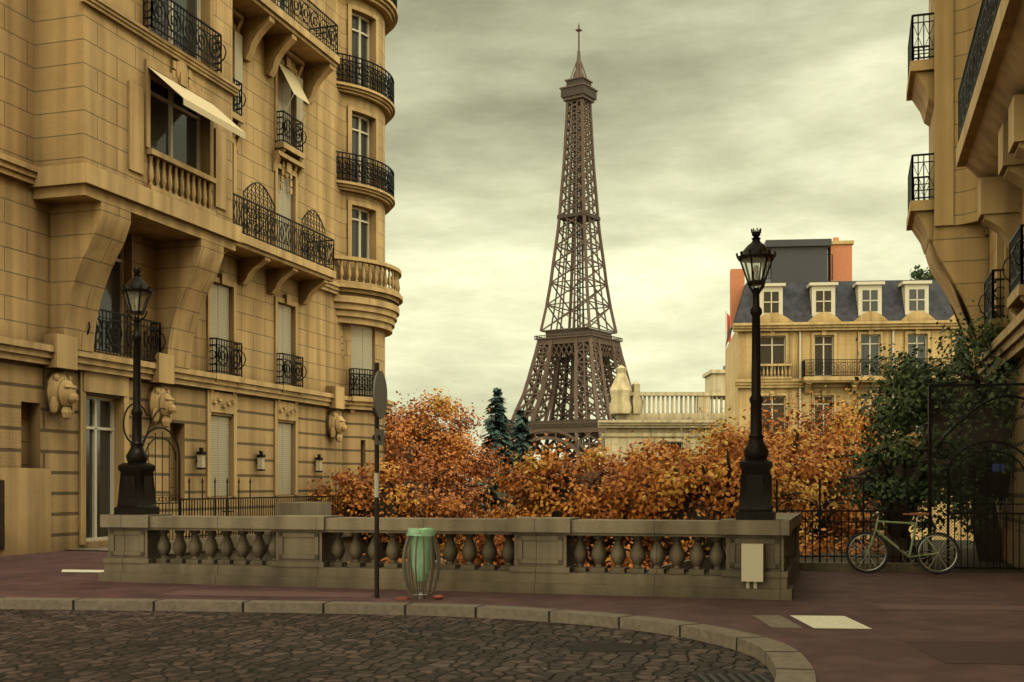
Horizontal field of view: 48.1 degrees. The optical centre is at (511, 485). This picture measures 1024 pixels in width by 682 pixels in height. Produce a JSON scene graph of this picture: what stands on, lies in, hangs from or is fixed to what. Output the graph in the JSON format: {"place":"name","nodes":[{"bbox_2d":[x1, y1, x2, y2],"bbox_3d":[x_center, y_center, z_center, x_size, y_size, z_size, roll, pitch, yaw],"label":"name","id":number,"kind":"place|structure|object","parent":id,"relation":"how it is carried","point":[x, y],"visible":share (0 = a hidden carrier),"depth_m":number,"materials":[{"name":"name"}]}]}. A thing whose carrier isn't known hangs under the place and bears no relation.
{"place":"outdoors","nodes":[
{"label":"outdoors","id":0,"kind":"place"},
{"bbox_2d":[0,609,774,681],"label":"street cobbles","id":1,"kind":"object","parent":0,"point":[37,645],"visible":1,"depth_m":10.41,"materials":[{"name":"grey stone"}]},
{"bbox_2d":[0,597,815,681],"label":"kerb","id":2,"kind":"structure","parent":1,"relation":"on","point":[782,662],"depth_m":12.96,"materials":[{"name":"stone"}]},
{"bbox_2d":[556,643,658,651],"bbox_3d":[0.890,1.497,10.600,0.982,0.001,0.585,0,0,0],"label":"damp patch","id":3,"kind":"object","parent":1,"relation":"on","point":[611,647],"visible":1,"depth_m":10.58,"materials":[{"name":"black stone"}]},
{"bbox_2d":[692,673,773,681],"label":"drain grate","id":4,"kind":"object","parent":1,"relation":"on","point":[729,677],"visible":1,"depth_m":8.83,"materials":[{"name":"black metal"}]},
{"bbox_2d":[472,387,522,517],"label":"blue spruce","id":5,"kind":"object","parent":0,"point":[499,416],"depth_m":74.41,"materials":[{"name":"teal plant"}]},
{"bbox_2d":[0,550,1023,681],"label":"sidewalk","id":6,"kind":"structure","parent":0,"point":[880,650],"depth_m":13.57,"materials":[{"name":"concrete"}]},
{"bbox_2d":[0,0,402,555],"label":"building","id":7,"kind":"structure","parent":6,"relation":"on","point":[216,171],"depth_m":27.71,"materials":[{"name":"stone"}]},
{"bbox_2d":[372,363,386,597],"bbox_3d":[-1.680,-0.060,14.250,0.114,2.920,0.600,0,0,9],"label":"sign post","id":8,"kind":"object","parent":6,"relation":"on","point":[379,397],"visible":1,"depth_m":14.22,"materials":[{"name":"black metal"}]},
{"bbox_2d":[396,528,443,599],"bbox_3d":[-1.125,0.964,14.150,0.590,0.871,0.470,0,0,0],"label":"litter bin","id":9,"kind":"object","parent":6,"relation":"on","point":[421,547],"visible":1,"depth_m":14.05,"materials":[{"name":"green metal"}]},
{"bbox_2d":[98,513,800,599],"bbox_3d":[-0.664,1.165,16.341,10.719,1.470,4.830,0,0,0],"label":"balustrade","id":10,"kind":"object","parent":6,"relation":"on","point":[758,560],"visible":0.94,"depth_m":15.22,"materials":[{"name":"stone"}]},
{"bbox_2d":[114,266,159,514],"bbox_3d":[-5.519,-1.391,16.878,0.499,3.641,0.499,0,0,15],"label":"lamp post","id":11,"kind":"object","parent":10,"relation":"on","point":[136,495],"visible":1,"depth_m":16.79,"materials":[{"name":"metal"}]},
{"bbox_2d":[736,228,776,519],"bbox_3d":[3.059,-1.391,14.369,0.499,3.641,0.499,0,0,15],"label":"lamp post","id":12,"kind":"object","parent":10,"relation":"on","point":[756,499],"visible":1,"depth_m":14.25,"materials":[{"name":"metal"}]},
{"bbox_2d":[0,569,1023,663],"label":"pavement patches","id":13,"kind":"object","parent":6,"relation":"on","point":[974,652],"visible":0.88,"depth_m":11.57,"materials":[{"name":"paint"}]},
{"bbox_2d":[776,383,1023,572],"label":"iron fence","id":14,"kind":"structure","parent":6,"relation":"on","point":[834,566],"depth_m":18.37,"materials":[{"name":"black metal"}]},
{"bbox_2d":[846,511,959,573],"bbox_3d":[6.161,0.920,18.108,1.726,0.963,0.540,0,-7,11],"label":"bicycle","id":15,"kind":"object","parent":6,"relation":"on","point":[910,551],"visible":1,"depth_m":18.09,"materials":[{"name":"green paint"}]},
{"bbox_2d":[906,0,1023,570],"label":"building","id":16,"kind":"structure","parent":6,"relation":"on","point":[965,95],"depth_m":21.44,"materials":[{"name":"stone"}]},
{"bbox_2d":[510,409,535,510],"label":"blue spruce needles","id":17,"kind":"object","parent":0,"point":[521,426],"depth_m":77.62,"materials":[{"name":"teal plant"}]},
{"bbox_2d":[385,0,928,483],"label":"sky","id":18,"kind":"structure","parent":0,"point":[715,122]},
{"bbox_2d":[598,311,730,469],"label":"stone building","id":19,"kind":"structure","parent":0,"point":[627,406],"depth_m":92.65,"materials":[{"name":"grey stone"}]},
{"bbox_2d":[723,538,1023,573],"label":"ground","id":20,"kind":"structure","parent":0,"point":[867,559],"depth_m":22.52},
{"bbox_2d":[684,383,936,538],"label":"chestnut leaves","id":21,"kind":"object","parent":20,"relation":"on","point":[812,453],"visible":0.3,"depth_m":29.55,"materials":[{"name":"orange plant"}]},
{"bbox_2d":[797,520,924,578],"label":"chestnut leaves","id":22,"kind":"object","parent":20,"relation":"on","point":[816,547],"visible":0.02,"depth_m":24.14,"materials":[{"name":"orange plant"}]},
{"bbox_2d":[818,424,1011,562],"bbox_3d":[7.051,0.316,19.786,3.069,2.681,2.914,0,0,0],"label":"bush","id":23,"kind":"object","parent":20,"relation":"on","point":[902,452],"depth_m":19.45,"materials":[{"name":"green plant"}]},
{"bbox_2d":[829,300,1021,561],"bbox_3d":[8.907,-0.950,21.713,5.620,5.004,5.712,0,0,0],"label":"green tree","id":24,"kind":"object","parent":20,"relation":"on","point":[905,402],"depth_m":20.86,"materials":[{"name":"green plant"}]},
{"label":"lower terrace floor","id":25,"kind":"structure","parent":0,"visible":0},
{"bbox_2d":[67,532,399,562],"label":"stairwell walls","id":26,"kind":"structure","parent":25,"relation":"on","point":[345,537],"depth_m":28.84,"materials":[{"name":"stone"}]},
{"bbox_2d":[123,403,385,539],"bbox_3d":[-5.486,-0.180,32.962,3.476,3.161,18.324,0,0,6],"label":"terrace fence","id":27,"kind":"object","parent":26,"relation":"on","point":[302,508],"depth_m":28.43,"materials":[{"name":"black metal"}]},
{"bbox_2d":[326,467,481,562],"bbox_3d":[-3.291,4.477,36.187,4.533,10.063,4.154,0,0,-43],"label":"bush","id":28,"kind":"object","parent":25,"relation":"on","point":[390,506],"visible":0.21,"depth_m":35.13,"materials":[{"name":"brown plant"}]},
{"bbox_2d":[308,442,504,554],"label":"chestnut leaves","id":29,"kind":"object","parent":28,"relation":"attached to","point":[454,502],"visible":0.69,"depth_m":34.58,"materials":[{"name":"orange plant"}]},
{"bbox_2d":[385,422,439,484],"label":"autumn tree","id":30,"kind":"object","parent":25,"relation":"on","point":[410,447],"visible":0.09,"depth_m":41.64,"materials":[{"name":"plant"}]},
{"bbox_2d":[384,387,512,496],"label":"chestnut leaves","id":31,"kind":"object","parent":30,"relation":"on","point":[407,427],"visible":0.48,"depth_m":41.74,"materials":[{"name":"orange plant"}]},
{"bbox_2d":[463,534,503,567],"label":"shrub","id":32,"kind":"object","parent":25,"relation":"on","point":[481,552],"visible":0.01,"depth_m":40.98,"materials":[{"name":"plant"}]},
{"bbox_2d":[435,497,520,567],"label":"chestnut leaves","id":33,"kind":"object","parent":32,"relation":"attached to","point":[460,560],"visible":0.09,"depth_m":40.20,"materials":[{"name":"orange plant"}]},
{"bbox_2d":[506,459,651,566],"bbox_3d":[2.268,3.922,30.239,3.805,9.198,4.419,0,0,22],"label":"bush","id":34,"kind":"object","parent":25,"relation":"on","point":[592,540],"visible":0.18,"depth_m":29.20,"materials":[{"name":"brown plant"}]},
{"bbox_2d":[482,430,685,558],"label":"chestnut leaves","id":35,"kind":"object","parent":34,"relation":"on","point":[537,494],"visible":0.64,"depth_m":28.67,"materials":[{"name":"orange plant"}]},
{"bbox_2d":[603,536,666,567],"bbox_3d":[3.799,4.678,33.880,4.763,9.691,5.074,0,0,33],"label":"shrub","id":36,"kind":"object","parent":25,"relation":"on","point":[608,565],"visible":0.01,"depth_m":32.65,"materials":[{"name":"plant"}]},
{"bbox_2d":[563,443,699,567],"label":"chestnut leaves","id":37,"kind":"object","parent":36,"relation":"attached to","point":[608,556],"visible":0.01,"depth_m":32.23,"materials":[{"name":"orange plant"}]},
{"bbox_2d":[620,451,841,559],"bbox_3d":[5.317,3.875,28.177,4.603,9.335,4.770,0,0,-34],"label":"chestnut trunk","id":38,"kind":"object","parent":25,"relation":"on","point":[708,541],"visible":0.28,"depth_m":27.35,"materials":[{"name":"brown plant"}]},
{"bbox_2d":[587,398,851,559],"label":"chestnut leaves","id":39,"kind":"object","parent":38,"relation":"attached to","point":[679,484],"visible":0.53,"depth_m":27.17,"materials":[{"name":"orange plant"}]},
{"bbox_2d":[697,432,856,539],"bbox_3d":[7.009,3.540,30.735,4.293,9.936,4.642,0,0,0],"label":"chestnut trunk","id":40,"kind":"object","parent":25,"relation":"on","point":[823,525],"visible":0.06,"depth_m":29.79,"materials":[{"name":"plant"}]},
{"bbox_2d":[725,237,972,540],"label":"mansard house","id":41,"kind":"structure","parent":25,"relation":"on","point":[822,311],"depth_m":65.83,"materials":[{"name":"stone"}]},
{"bbox_2d":[909,264,935,279],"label":"shrub","id":42,"kind":"object","parent":41,"relation":"on","point":[918,273],"depth_m":79.90,"materials":[{"name":"green plant"}]},
{"bbox_2d":[815,432,882,538],"bbox_3d":[9.740,3.688,37.361,6.053,11.655,5.739,0,0,0],"label":"bush","id":43,"kind":"object","parent":25,"relation":"on","point":[832,534],"visible":0.04,"depth_m":35.94,"materials":[{"name":"plant"}]},
{"bbox_2d":[743,385,936,529],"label":"chestnut leaves","id":44,"kind":"object","parent":43,"relation":"on","point":[857,431],"visible":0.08,"depth_m":36.15,"materials":[{"name":"orange plant"}]},
{"bbox_3d":[2.556,4.437,23.538,3.838,6.194,3.980,0,0,0],"label":"chestnut trunk","id":45,"kind":"object","parent":25,"relation":"on","visible":0},
{"bbox_2d":[575,536,706,570],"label":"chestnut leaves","id":46,"kind":"object","parent":45,"relation":"attached to","point":[628,563],"visible":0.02,"depth_m":22.97,"materials":[{"name":"orange plant"}]},
{"bbox_3d":[-2.619,5.120,26.099,3.587,6.802,4.139,0,0,0],"label":"chestnut tree trunk","id":47,"kind":"object","parent":25,"relation":"on","visible":0},
{"bbox_2d":[347,542,465,566],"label":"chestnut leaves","id":48,"kind":"object","parent":47,"relation":"attached to","point":[387,560],"depth_m":25.48,"materials":[{"name":"orange plant"}]},
{"label":"ground","id":49,"kind":"structure","parent":0,"visible":0},
{"bbox_2d":[463,24,631,517],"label":"eiffel tower","id":50,"kind":"structure","parent":49,"relation":"on","point":[574,345],"depth_m":743.26,"materials":[{"name":"brown metal"}]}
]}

